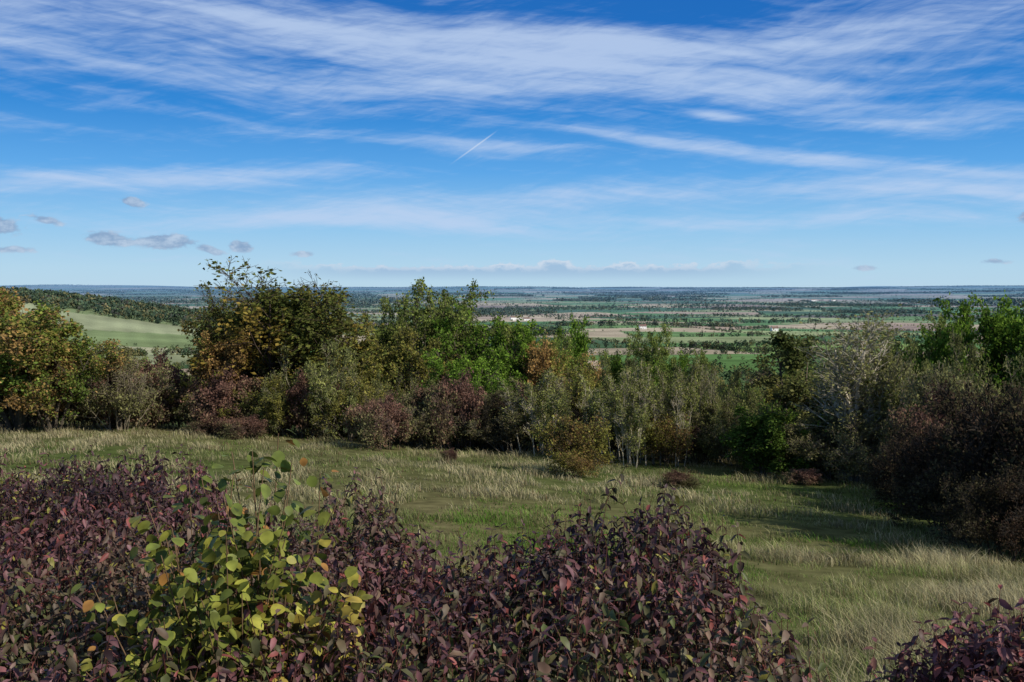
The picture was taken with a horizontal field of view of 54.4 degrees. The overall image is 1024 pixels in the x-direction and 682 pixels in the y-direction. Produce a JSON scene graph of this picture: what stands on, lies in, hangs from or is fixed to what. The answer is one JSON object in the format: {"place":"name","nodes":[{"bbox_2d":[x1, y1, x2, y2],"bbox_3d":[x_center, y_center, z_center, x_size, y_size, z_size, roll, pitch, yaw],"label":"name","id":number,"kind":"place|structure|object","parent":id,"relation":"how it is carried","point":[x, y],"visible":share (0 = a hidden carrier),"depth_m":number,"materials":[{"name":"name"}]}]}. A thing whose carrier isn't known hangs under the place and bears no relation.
{"place":"outdoors","nodes":[
{"label":"outdoors","id":0,"kind":"place"},
{"bbox_2d":[0,285,1023,681],"bbox_3d":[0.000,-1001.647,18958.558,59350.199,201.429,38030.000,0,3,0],"label":"ground","id":1,"kind":"structure","parent":0,"point":[146,335],"depth_m":37.14,"materials":[{"name":"green plant"}]},
{"bbox_2d":[0,381,59,427],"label":"dogwood shrub","id":2,"kind":"object","parent":1,"relation":"on","point":[36,416],"visible":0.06,"depth_m":48.34,"materials":[{"name":"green plant"}]},
{"bbox_2d":[0,287,87,431],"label":"autumn maple tree","id":3,"kind":"object","parent":1,"relation":"on","point":[12,323],"visible":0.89,"depth_m":44.10,"materials":[{"name":"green plant"}]},
{"bbox_2d":[0,324,130,431],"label":"autumn maple tree","id":4,"kind":"object","parent":1,"relation":"on","point":[79,357],"visible":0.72,"depth_m":45.37,"materials":[{"name":"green plant"}]},
{"bbox_2d":[61,374,136,427],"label":"dogwood shrub","id":5,"kind":"object","parent":1,"relation":"on","point":[96,418],"visible":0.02,"depth_m":49.72,"materials":[{"name":"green plant"}]},
{"bbox_2d":[53,339,179,430],"bbox_3d":[-19.170,2.321,47.712,5.389,4.819,4.515,0,3,3],"label":"bare blackthorn shrub","id":6,"kind":"object","parent":1,"relation":"on","point":[133,399],"visible":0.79,"depth_m":47.50,"materials":[{"name":"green plant"}]},
{"bbox_2d":[71,361,181,428],"bbox_3d":[-19.505,2.747,49.857,4.865,4.073,4.746,1,3,21],"label":"dogwood shrub","id":7,"kind":"object","parent":1,"relation":"on","point":[135,420],"visible":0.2,"depth_m":48.88,"materials":[{"name":"brown plant"}]},
{"bbox_2d":[131,345,193,429],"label":"dogwood shrub","id":8,"kind":"object","parent":1,"relation":"on","point":[177,379],"visible":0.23,"depth_m":50.36,"materials":[{"name":"brown plant"}]},
{"bbox_2d":[173,381,216,426],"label":"dogwood shrub","id":9,"kind":"object","parent":1,"relation":"on","point":[186,393],"visible":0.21,"depth_m":49.04,"materials":[{"name":"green plant"}]},
{"bbox_2d":[167,379,231,421],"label":"bush","id":10,"kind":"object","parent":1,"relation":"on","point":[182,384],"visible":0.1,"depth_m":49.89,"materials":[{"name":"green plant"}]},
{"bbox_2d":[167,375,236,425],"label":"dogwood shrub","id":11,"kind":"object","parent":1,"relation":"on","point":[172,415],"visible":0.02,"depth_m":51.01,"materials":[{"name":"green plant"}]},
{"bbox_2d":[179,415,226,434],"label":"dogwood shrub","id":12,"kind":"object","parent":1,"relation":"on","point":[202,423],"visible":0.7,"depth_m":47.01,"materials":[{"name":"purple plant"}]},
{"bbox_2d":[71,429,372,681],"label":"hazel plant","id":13,"kind":"object","parent":1,"relation":"on","point":[201,611],"visible":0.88,"depth_m":3.44,"materials":[{"name":"green plant"}]},
{"bbox_2d":[182,364,262,423],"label":"dogwood shrub","id":14,"kind":"object","parent":1,"relation":"on","point":[220,389],"visible":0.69,"depth_m":47.91,"materials":[{"name":"purple plant"}]},
{"bbox_2d":[180,324,274,393],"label":"autumn maple tree","id":15,"kind":"object","parent":1,"relation":"on","point":[203,345],"visible":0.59,"depth_m":49.91,"materials":[{"name":"green plant"}]},
{"bbox_2d":[177,276,284,378],"bbox_3d":[-14.284,0.875,52.996,6.757,8.697,6.224,-1,3,-17],"label":"hawthorn tree","id":16,"kind":"object","parent":1,"relation":"on","point":[212,314],"visible":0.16,"depth_m":52.08,"materials":[{"name":"green plant"}]},
{"bbox_2d":[204,410,260,432],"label":"dogwood shrub","id":17,"kind":"object","parent":1,"relation":"on","point":[230,418],"visible":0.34,"depth_m":47.27,"materials":[{"name":"purple plant"}]},
{"bbox_2d":[216,414,268,438],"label":"dogwood shrub","id":18,"kind":"object","parent":1,"relation":"on","point":[237,428],"visible":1,"depth_m":45.98,"materials":[{"name":"purple plant"}]},
{"bbox_2d":[217,372,299,434],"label":"hazel tree","id":19,"kind":"object","parent":1,"relation":"on","point":[277,401],"visible":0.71,"depth_m":47.43,"materials":[{"name":"green plant"}]},
{"bbox_2d":[180,256,387,431],"bbox_3d":[-11.864,0.432,51.823,10.432,9.668,11.326,-1,3,-17],"label":"hawthorn tree","id":20,"kind":"object","parent":1,"relation":"on","point":[302,327],"visible":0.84,"depth_m":49.70,"materials":[{"name":"green plant"}]},
{"bbox_2d":[251,367,321,436],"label":"willow shrub","id":21,"kind":"object","parent":1,"relation":"on","point":[265,390],"visible":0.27,"depth_m":47.57,"materials":[{"name":"green plant"}]},
{"bbox_2d":[280,368,344,438],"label":"dogwood shrub","id":22,"kind":"object","parent":1,"relation":"on","point":[302,386],"visible":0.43,"depth_m":47.55,"materials":[{"name":"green plant"}]},
{"bbox_2d":[278,336,362,440],"bbox_3d":[-9.072,2.426,47.985,4.810,5.385,3.295,3,4,44],"label":"willow shrub","id":23,"kind":"object","parent":1,"relation":"on","point":[328,394],"visible":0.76,"depth_m":47.23,"materials":[{"name":"green plant"}]},
{"bbox_2d":[303,375,386,441],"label":"hazel tree","id":24,"kind":"object","parent":1,"relation":"on","point":[362,397],"visible":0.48,"depth_m":47.01,"materials":[{"name":"green plant"}]},
{"bbox_2d":[323,318,431,423],"bbox_3d":[-7.840,2.135,53.292,6.116,6.759,6.213,-3,4,-44],"label":"hazel tree","id":25,"kind":"object","parent":1,"relation":"on","point":[360,367],"visible":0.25,"depth_m":53.02,"materials":[{"name":"green plant"}]},
{"bbox_2d":[340,389,416,450],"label":"dogwood shrub","id":26,"kind":"object","parent":1,"relation":"on","point":[385,418],"visible":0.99,"depth_m":43.79,"materials":[{"name":"purple plant"}]},
{"bbox_2d":[356,295,425,364],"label":"ash tree","id":27,"kind":"object","parent":1,"relation":"on","point":[385,336],"visible":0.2,"depth_m":60.72,"materials":[{"name":"green plant"}]},
{"bbox_2d":[370,370,417,439],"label":"willow shrub","id":28,"kind":"object","parent":1,"relation":"on","point":[374,381],"visible":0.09,"depth_m":49.39,"materials":[{"name":"green plant"}]},
{"bbox_2d":[365,388,435,445],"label":"bare blackthorn shrub","id":29,"kind":"object","parent":1,"relation":"on","point":[414,435],"visible":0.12,"depth_m":46.08,"materials":[{"name":"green plant"}]},
{"bbox_2d":[381,376,434,442],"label":"willow shrub","id":30,"kind":"object","parent":1,"relation":"on","point":[431,382],"visible":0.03,"depth_m":47.98,"materials":[{"name":"green plant"}]},
{"bbox_2d":[362,329,455,437],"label":"hazel tree","id":31,"kind":"object","parent":1,"relation":"on","point":[404,358],"visible":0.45,"depth_m":51.98,"materials":[{"name":"green plant"}]},
{"bbox_2d":[0,444,830,681],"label":"dogwood hedge","id":32,"kind":"object","parent":1,"relation":"on","point":[575,619],"visible":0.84,"depth_m":3.97,"materials":[{"name":"purple plant"}]},
{"bbox_2d":[394,381,462,447],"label":"bare blackthorn shrub","id":33,"kind":"object","parent":1,"relation":"on","point":[411,423],"visible":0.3,"depth_m":45.36,"materials":[{"name":"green plant"}]},
{"bbox_2d":[397,374,460,446],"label":"dogwood shrub","id":34,"kind":"object","parent":1,"relation":"on","point":[417,403],"visible":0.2,"depth_m":46.14,"materials":[{"name":"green plant"}]},
{"bbox_2d":[375,277,496,370],"bbox_3d":[-4.764,1.184,59.236,7.104,10.118,10.133,1,3,13],"label":"ash tree","id":35,"kind":"object","parent":1,"relation":"on","point":[424,317],"visible":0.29,"depth_m":58.51,"materials":[{"name":"green plant"}]},
{"bbox_2d":[414,367,486,449],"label":"dogwood shrub","id":36,"kind":"object","parent":1,"relation":"on","point":[465,392],"visible":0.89,"depth_m":45.32,"materials":[{"name":"purple plant"}]},
{"bbox_2d":[409,346,509,396],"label":"field maple tree","id":37,"kind":"object","parent":1,"relation":"on","point":[481,369],"visible":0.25,"depth_m":50.19,"materials":[{"name":"green plant"}]},
{"bbox_2d":[423,297,524,369],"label":"ash tree","id":38,"kind":"object","parent":1,"relation":"on","point":[458,338],"visible":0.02,"depth_m":58.03,"materials":[{"name":"green plant"}]},
{"bbox_2d":[444,388,512,447],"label":"bare blackthorn shrub","id":39,"kind":"object","parent":1,"relation":"on","point":[454,434],"visible":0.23,"depth_m":45.76,"materials":[{"name":"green plant"}]},
{"bbox_2d":[415,300,554,392],"bbox_3d":[-1.884,1.795,54.754,7.981,8.008,7.033,3,4,44],"label":"field maple tree","id":40,"kind":"object","parent":1,"relation":"on","point":[503,353],"visible":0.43,"depth_m":54.21,"materials":[{"name":"green plant"}]},
{"bbox_2d":[463,390,529,448],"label":"bramble thicket","id":41,"kind":"object","parent":1,"relation":"on","point":[496,400],"visible":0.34,"depth_m":45.52,"materials":[{"name":"green plant"}]},
{"bbox_2d":[465,385,535,448],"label":"bare blackthorn shrub","id":42,"kind":"object","parent":1,"relation":"on","point":[500,392],"visible":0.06,"depth_m":46.32,"materials":[{"name":"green plant"}]},
{"bbox_2d":[460,405,543,451],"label":"bare blackthorn shrub","id":43,"kind":"object","parent":1,"relation":"on","point":[500,434],"visible":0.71,"depth_m":44.78,"materials":[{"name":"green plant"}]},
{"bbox_2d":[0,419,1018,568],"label":"meadow grass","id":44,"kind":"structure","parent":1,"relation":"on","point":[643,482],"depth_m":31.27,"materials":[{"name":"green plant"}]},
{"bbox_2d":[0,284,1023,430],"bbox_3d":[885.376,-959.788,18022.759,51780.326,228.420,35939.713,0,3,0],"label":"distant trees","id":45,"kind":"object","parent":1,"relation":"on","point":[128,307],"visible":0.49,"depth_m":3915.77,"materials":[{"name":"green plant"}]},
{"bbox_2d":[1,499,1023,681],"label":"meadow grass","id":46,"kind":"structure","parent":1,"relation":"on","point":[885,630],"depth_m":14.58,"materials":[{"name":"green plant"}]},
{"bbox_2d":[484,322,576,391],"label":"ash tree","id":47,"kind":"object","parent":1,"relation":"on","point":[510,334],"visible":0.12,"depth_m":54.92,"materials":[{"name":"green plant"}]},
{"bbox_2d":[494,367,572,456],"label":"shrub","id":48,"kind":"object","parent":1,"relation":"on","point":[557,407],"visible":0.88,"depth_m":44.15,"materials":[{"name":"green plant"}]},
{"bbox_2d":[521,333,605,397],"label":"autumn maple tree","id":49,"kind":"object","parent":1,"relation":"on","point":[541,361],"visible":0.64,"depth_m":53.01,"materials":[{"name":"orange plant"}]},
{"bbox_2d":[540,310,598,425],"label":"field maple tree","id":50,"kind":"object","parent":1,"relation":"on","point":[580,345],"visible":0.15,"depth_m":61.28,"materials":[{"name":"green plant"}]},
{"bbox_2d":[527,412,618,475],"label":"hazel sapling","id":51,"kind":"object","parent":1,"relation":"on","point":[583,438],"visible":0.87,"depth_m":35.06,"materials":[{"name":"green plant"}]},
{"bbox_2d":[546,446,610,477],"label":"hazel sapling","id":52,"kind":"object","parent":1,"relation":"on","point":[579,465],"visible":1,"depth_m":34.24,"materials":[{"name":"green plant"}]},
{"bbox_2d":[555,364,614,421],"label":"hazel tree","id":53,"kind":"object","parent":1,"relation":"on","point":[575,391],"visible":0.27,"depth_m":49.49,"materials":[{"name":"green plant"}]},
{"bbox_2d":[566,407,642,458],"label":"bramble thicket","id":54,"kind":"object","parent":1,"relation":"on","point":[577,414],"visible":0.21,"depth_m":42.89,"materials":[{"name":"green plant"}]},
{"bbox_2d":[595,349,634,389],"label":"ash tree","id":55,"kind":"object","parent":1,"relation":"on","point":[605,357],"visible":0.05,"depth_m":65.36,"materials":[{"name":"green plant"}]},
{"bbox_2d":[575,367,657,459],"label":"aspen tree","id":56,"kind":"object","parent":1,"relation":"on","point":[593,406],"visible":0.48,"depth_m":42.21,"materials":[{"name":"green plant"}]},
{"bbox_2d":[592,384,652,467],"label":"aspen tree","id":57,"kind":"object","parent":1,"relation":"on","point":[628,420],"visible":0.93,"depth_m":40.08,"materials":[{"name":"green plant"}]},
{"bbox_2d":[600,353,656,448],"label":"willow shrub","id":58,"kind":"object","parent":1,"relation":"on","point":[605,381],"visible":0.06,"depth_m":47.30,"materials":[{"name":"green plant"}]},
{"bbox_2d":[601,351,664,390],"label":"field maple tree","id":59,"kind":"object","parent":1,"relation":"on","point":[615,368],"visible":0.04,"depth_m":62.38,"materials":[{"name":"green plant"}]},
{"bbox_2d":[625,321,676,392],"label":"ash tree","id":60,"kind":"object","parent":1,"relation":"on","point":[648,351],"visible":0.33,"depth_m":59.61,"materials":[{"name":"green plant"}]},
{"bbox_2d":[613,357,700,466],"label":"aspen tree","id":61,"kind":"object","parent":1,"relation":"on","point":[651,398],"visible":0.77,"depth_m":40.60,"materials":[{"name":"green plant"}]},
{"bbox_2d":[631,348,691,414],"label":"field maple tree","id":62,"kind":"object","parent":1,"relation":"on","point":[682,363],"visible":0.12,"depth_m":58.08,"materials":[{"name":"green plant"}]},
{"bbox_2d":[635,413,695,466],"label":"hazel sapling","id":63,"kind":"object","parent":1,"relation":"on","point":[668,439],"visible":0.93,"depth_m":39.98,"materials":[{"name":"green plant"}]},
{"bbox_2d":[642,413,699,461],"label":"dogwood shrub","id":64,"kind":"object","parent":1,"relation":"on","point":[695,430],"visible":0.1,"depth_m":42.36,"materials":[{"name":"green plant"}]},
{"bbox_2d":[661,469,703,488],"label":"dogwood shrub","id":65,"kind":"object","parent":1,"relation":"on","point":[676,478],"visible":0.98,"depth_m":32.92,"materials":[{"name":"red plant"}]},
{"bbox_2d":[653,361,715,414],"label":"willow shrub","id":66,"kind":"object","parent":1,"relation":"on","point":[674,369],"visible":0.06,"depth_m":49.81,"materials":[{"name":"green plant"}]},
{"bbox_2d":[653,357,720,463],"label":"aspen tree","id":67,"kind":"object","parent":1,"relation":"on","point":[665,394],"visible":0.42,"depth_m":42.72,"materials":[{"name":"green plant"}]},
{"bbox_2d":[652,349,721,395],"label":"ash tree","id":68,"kind":"object","parent":1,"relation":"on","point":[705,362],"visible":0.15,"depth_m":54.01,"materials":[{"name":"green plant"}]},
{"bbox_2d":[653,414,726,461],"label":"bare blackthorn shrub","id":69,"kind":"object","parent":1,"relation":"on","point":[696,448],"visible":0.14,"depth_m":42.41,"materials":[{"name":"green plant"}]},
{"bbox_2d":[688,403,740,462],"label":"bare blackthorn shrub","id":70,"kind":"object","parent":1,"relation":"on","point":[729,414],"visible":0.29,"depth_m":42.54,"materials":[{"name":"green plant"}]},
{"bbox_2d":[693,365,758,462],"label":"willow shrub","id":71,"kind":"object","parent":1,"relation":"on","point":[730,401],"visible":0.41,"depth_m":43.05,"materials":[{"name":"green plant"}]},
{"bbox_2d":[693,361,765,452],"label":"willow shrub","id":72,"kind":"object","parent":1,"relation":"on","point":[747,401],"visible":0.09,"depth_m":47.24,"materials":[{"name":"green plant"}]},
{"bbox_2d":[697,408,762,466],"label":"willow shrub","id":73,"kind":"object","parent":1,"relation":"on","point":[709,447],"visible":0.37,"depth_m":41.38,"materials":[{"name":"green plant"}]},
{"bbox_2d":[745,377,794,407],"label":"hazel tree","id":74,"kind":"object","parent":1,"relation":"on","point":[768,389],"visible":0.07,"depth_m":54.62,"materials":[{"name":"green plant"}]},
{"bbox_2d":[719,398,843,477],"bbox_3d":[10.630,3.996,38.758,5.233,3.800,4.597,0,3,-9],"label":"holly bush","id":75,"kind":"object","parent":1,"relation":"on","point":[755,432],"visible":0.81,"depth_m":37.70,"materials":[{"name":"green plant"}]},
{"bbox_2d":[746,412,836,476],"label":"bare blackthorn shrub","id":76,"kind":"object","parent":1,"relation":"on","point":[811,448],"visible":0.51,"depth_m":37.54,"materials":[{"name":"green plant"}]},
{"bbox_2d":[732,327,861,426],"bbox_3d":[13.174,2.687,44.657,7.018,6.681,5.464,-1,3,-12],"label":"yew tree","id":77,"kind":"object","parent":1,"relation":"on","point":[789,354],"visible":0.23,"depth_m":43.90,"materials":[{"name":"green plant"}]},
{"bbox_2d":[777,467,824,484],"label":"dogwood shrub","id":78,"kind":"object","parent":1,"relation":"on","point":[811,475],"visible":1,"depth_m":35.29,"materials":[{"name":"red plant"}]},
{"bbox_2d":[776,347,846,404],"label":"ash tree","id":79,"kind":"object","parent":1,"relation":"on","point":[785,374],"visible":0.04,"depth_m":56.77,"materials":[{"name":"green plant"}]},
{"bbox_2d":[790,401,850,475],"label":"bare blackthorn shrub","id":80,"kind":"object","parent":1,"relation":"on","point":[798,427],"visible":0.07,"depth_m":38.13,"materials":[{"name":"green plant"}]},
{"bbox_2d":[776,415,879,481],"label":"bare blackthorn shrub","id":81,"kind":"object","parent":1,"relation":"on","point":[822,454],"visible":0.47,"depth_m":36.78,"materials":[{"name":"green plant"}]},
{"bbox_2d":[801,336,891,473],"bbox_3d":[13.090,2.623,39.385,3.426,5.864,5.065,-1,3,-19],"label":"bare ash tree","id":82,"kind":"object","parent":1,"relation":"on","point":[817,381],"visible":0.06,"depth_m":39.70,"materials":[{"name":"grey plant"}]},
{"bbox_2d":[789,301,919,481],"bbox_3d":[12.801,2.043,37.177,4.876,7.046,7.208,2,4,37],"label":"bare ash tree","id":83,"kind":"object","parent":1,"relation":"on","point":[844,405],"visible":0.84,"depth_m":36.71,"materials":[{"name":"grey plant"}]},
{"bbox_2d":[822,418,895,483],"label":"bare blackthorn shrub","id":84,"kind":"object","parent":1,"relation":"on","point":[853,450],"visible":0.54,"depth_m":35.68,"materials":[{"name":"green plant"}]},
{"bbox_2d":[837,344,907,478],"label":"aspen tree","id":85,"kind":"object","parent":1,"relation":"on","point":[893,400],"visible":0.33,"depth_m":36.41,"materials":[{"name":"green plant"}]},
{"bbox_2d":[860,456,904,499],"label":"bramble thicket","id":86,"kind":"object","parent":1,"relation":"on","point":[874,486],"visible":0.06,"depth_m":31.30,"materials":[{"name":"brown plant"}]},
{"bbox_2d":[854,432,936,516],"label":"bramble thicket","id":87,"kind":"object","parent":1,"relation":"on","point":[885,478],"visible":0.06,"depth_m":27.97,"materials":[{"name":"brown plant"}]},
{"bbox_2d":[868,350,936,467],"bbox_3d":[14.349,2.995,35.909,3.638,5.314,3.047,-3,4,-41],"label":"bare blackthorn shrub","id":88,"kind":"object","parent":1,"relation":"on","point":[895,371],"visible":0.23,"depth_m":36.07,"materials":[{"name":"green plant"}]},
{"bbox_2d":[831,380,982,460],"bbox_3d":[14.867,3.459,36.662,5.659,4.170,4.740,1,3,23],"label":"bare blackthorn shrub","id":89,"kind":"object","parent":1,"relation":"on","point":[848,420],"visible":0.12,"depth_m":35.91,"materials":[{"name":"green plant"}]},
{"bbox_2d":[878,310,949,388],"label":"ash tree","id":90,"kind":"object","parent":1,"relation":"on","point":[941,321],"visible":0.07,"depth_m":45.41,"materials":[{"name":"green plant"}]},
{"bbox_2d":[886,383,980,466],"bbox_3d":[13.518,3.451,30.731,3.949,4.158,3.852,0,3,4],"label":"dogwood shrub","id":91,"kind":"object","parent":1,"relation":"on","point":[922,416],"visible":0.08,"depth_m":31.10,"materials":[{"name":"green plant"}]},
{"bbox_2d":[858,409,1023,537],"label":"bramble thicket","id":92,"kind":"object","parent":1,"relation":"on","point":[909,477],"visible":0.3,"depth_m":24.41,"materials":[{"name":"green plant"}]},
{"bbox_2d":[862,584,1023,681],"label":"dogwood bush","id":93,"kind":"object","parent":1,"relation":"on","point":[1002,661],"visible":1,"depth_m":3.50,"materials":[{"name":"purple plant"}]},
{"bbox_2d":[898,356,998,425],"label":"bare blackthorn shrub","id":94,"kind":"object","parent":1,"relation":"on","point":[915,399],"visible":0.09,"depth_m":33.23,"materials":[{"name":"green plant"}]},
{"bbox_2d":[902,324,994,407],"bbox_3d":[16.585,2.614,37.953,2.809,6.603,4.100,0,3,0],"label":"willow shrub","id":95,"kind":"object","parent":1,"relation":"on","point":[972,355],"visible":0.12,"depth_m":37.15,"materials":[{"name":"green plant"}]},
{"bbox_2d":[898,294,1006,392],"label":"field maple tree","id":96,"kind":"object","parent":1,"relation":"on","point":[945,350],"visible":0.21,"depth_m":43.23,"materials":[{"name":"green plant"}]},
{"bbox_2d":[911,369,1023,553],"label":"bramble thicket","id":97,"kind":"object","parent":1,"relation":"on","point":[974,466],"visible":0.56,"depth_m":21.75,"materials":[{"name":"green plant"}]},
{"bbox_2d":[921,374,1023,551],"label":"bramble thicket","id":98,"kind":"object","parent":1,"relation":"on","point":[946,397],"visible":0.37,"depth_m":22.29,"materials":[{"name":"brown plant"}]},
{"bbox_2d":[926,461,1023,563],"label":"bramble thicket","id":99,"kind":"object","parent":1,"relation":"on","point":[1008,513],"visible":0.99,"depth_m":19.32,"materials":[{"name":"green plant"}]},
{"bbox_2d":[933,290,1023,397],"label":"field maple tree","id":100,"kind":"object","parent":1,"relation":"on","point":[993,325],"visible":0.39,"depth_m":43.24,"materials":[{"name":"green plant"}]},
{"bbox_2d":[945,352,1023,407],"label":"willow shrub","id":101,"kind":"object","parent":1,"relation":"on","point":[1021,365],"visible":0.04,"depth_m":35.44,"materials":[{"name":"green plant"}]},
{"bbox_2d":[986,290,1023,395],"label":"field maple tree","id":102,"kind":"object","parent":1,"relation":"on","point":[1016,326],"visible":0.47,"depth_m":41.40,"materials":[{"name":"green plant"}]},
{"bbox_2d":[0,0,1023,287],"label":"sky","id":103,"kind":"structure","parent":0,"point":[351,143],"materials":[{"name":"blue"}]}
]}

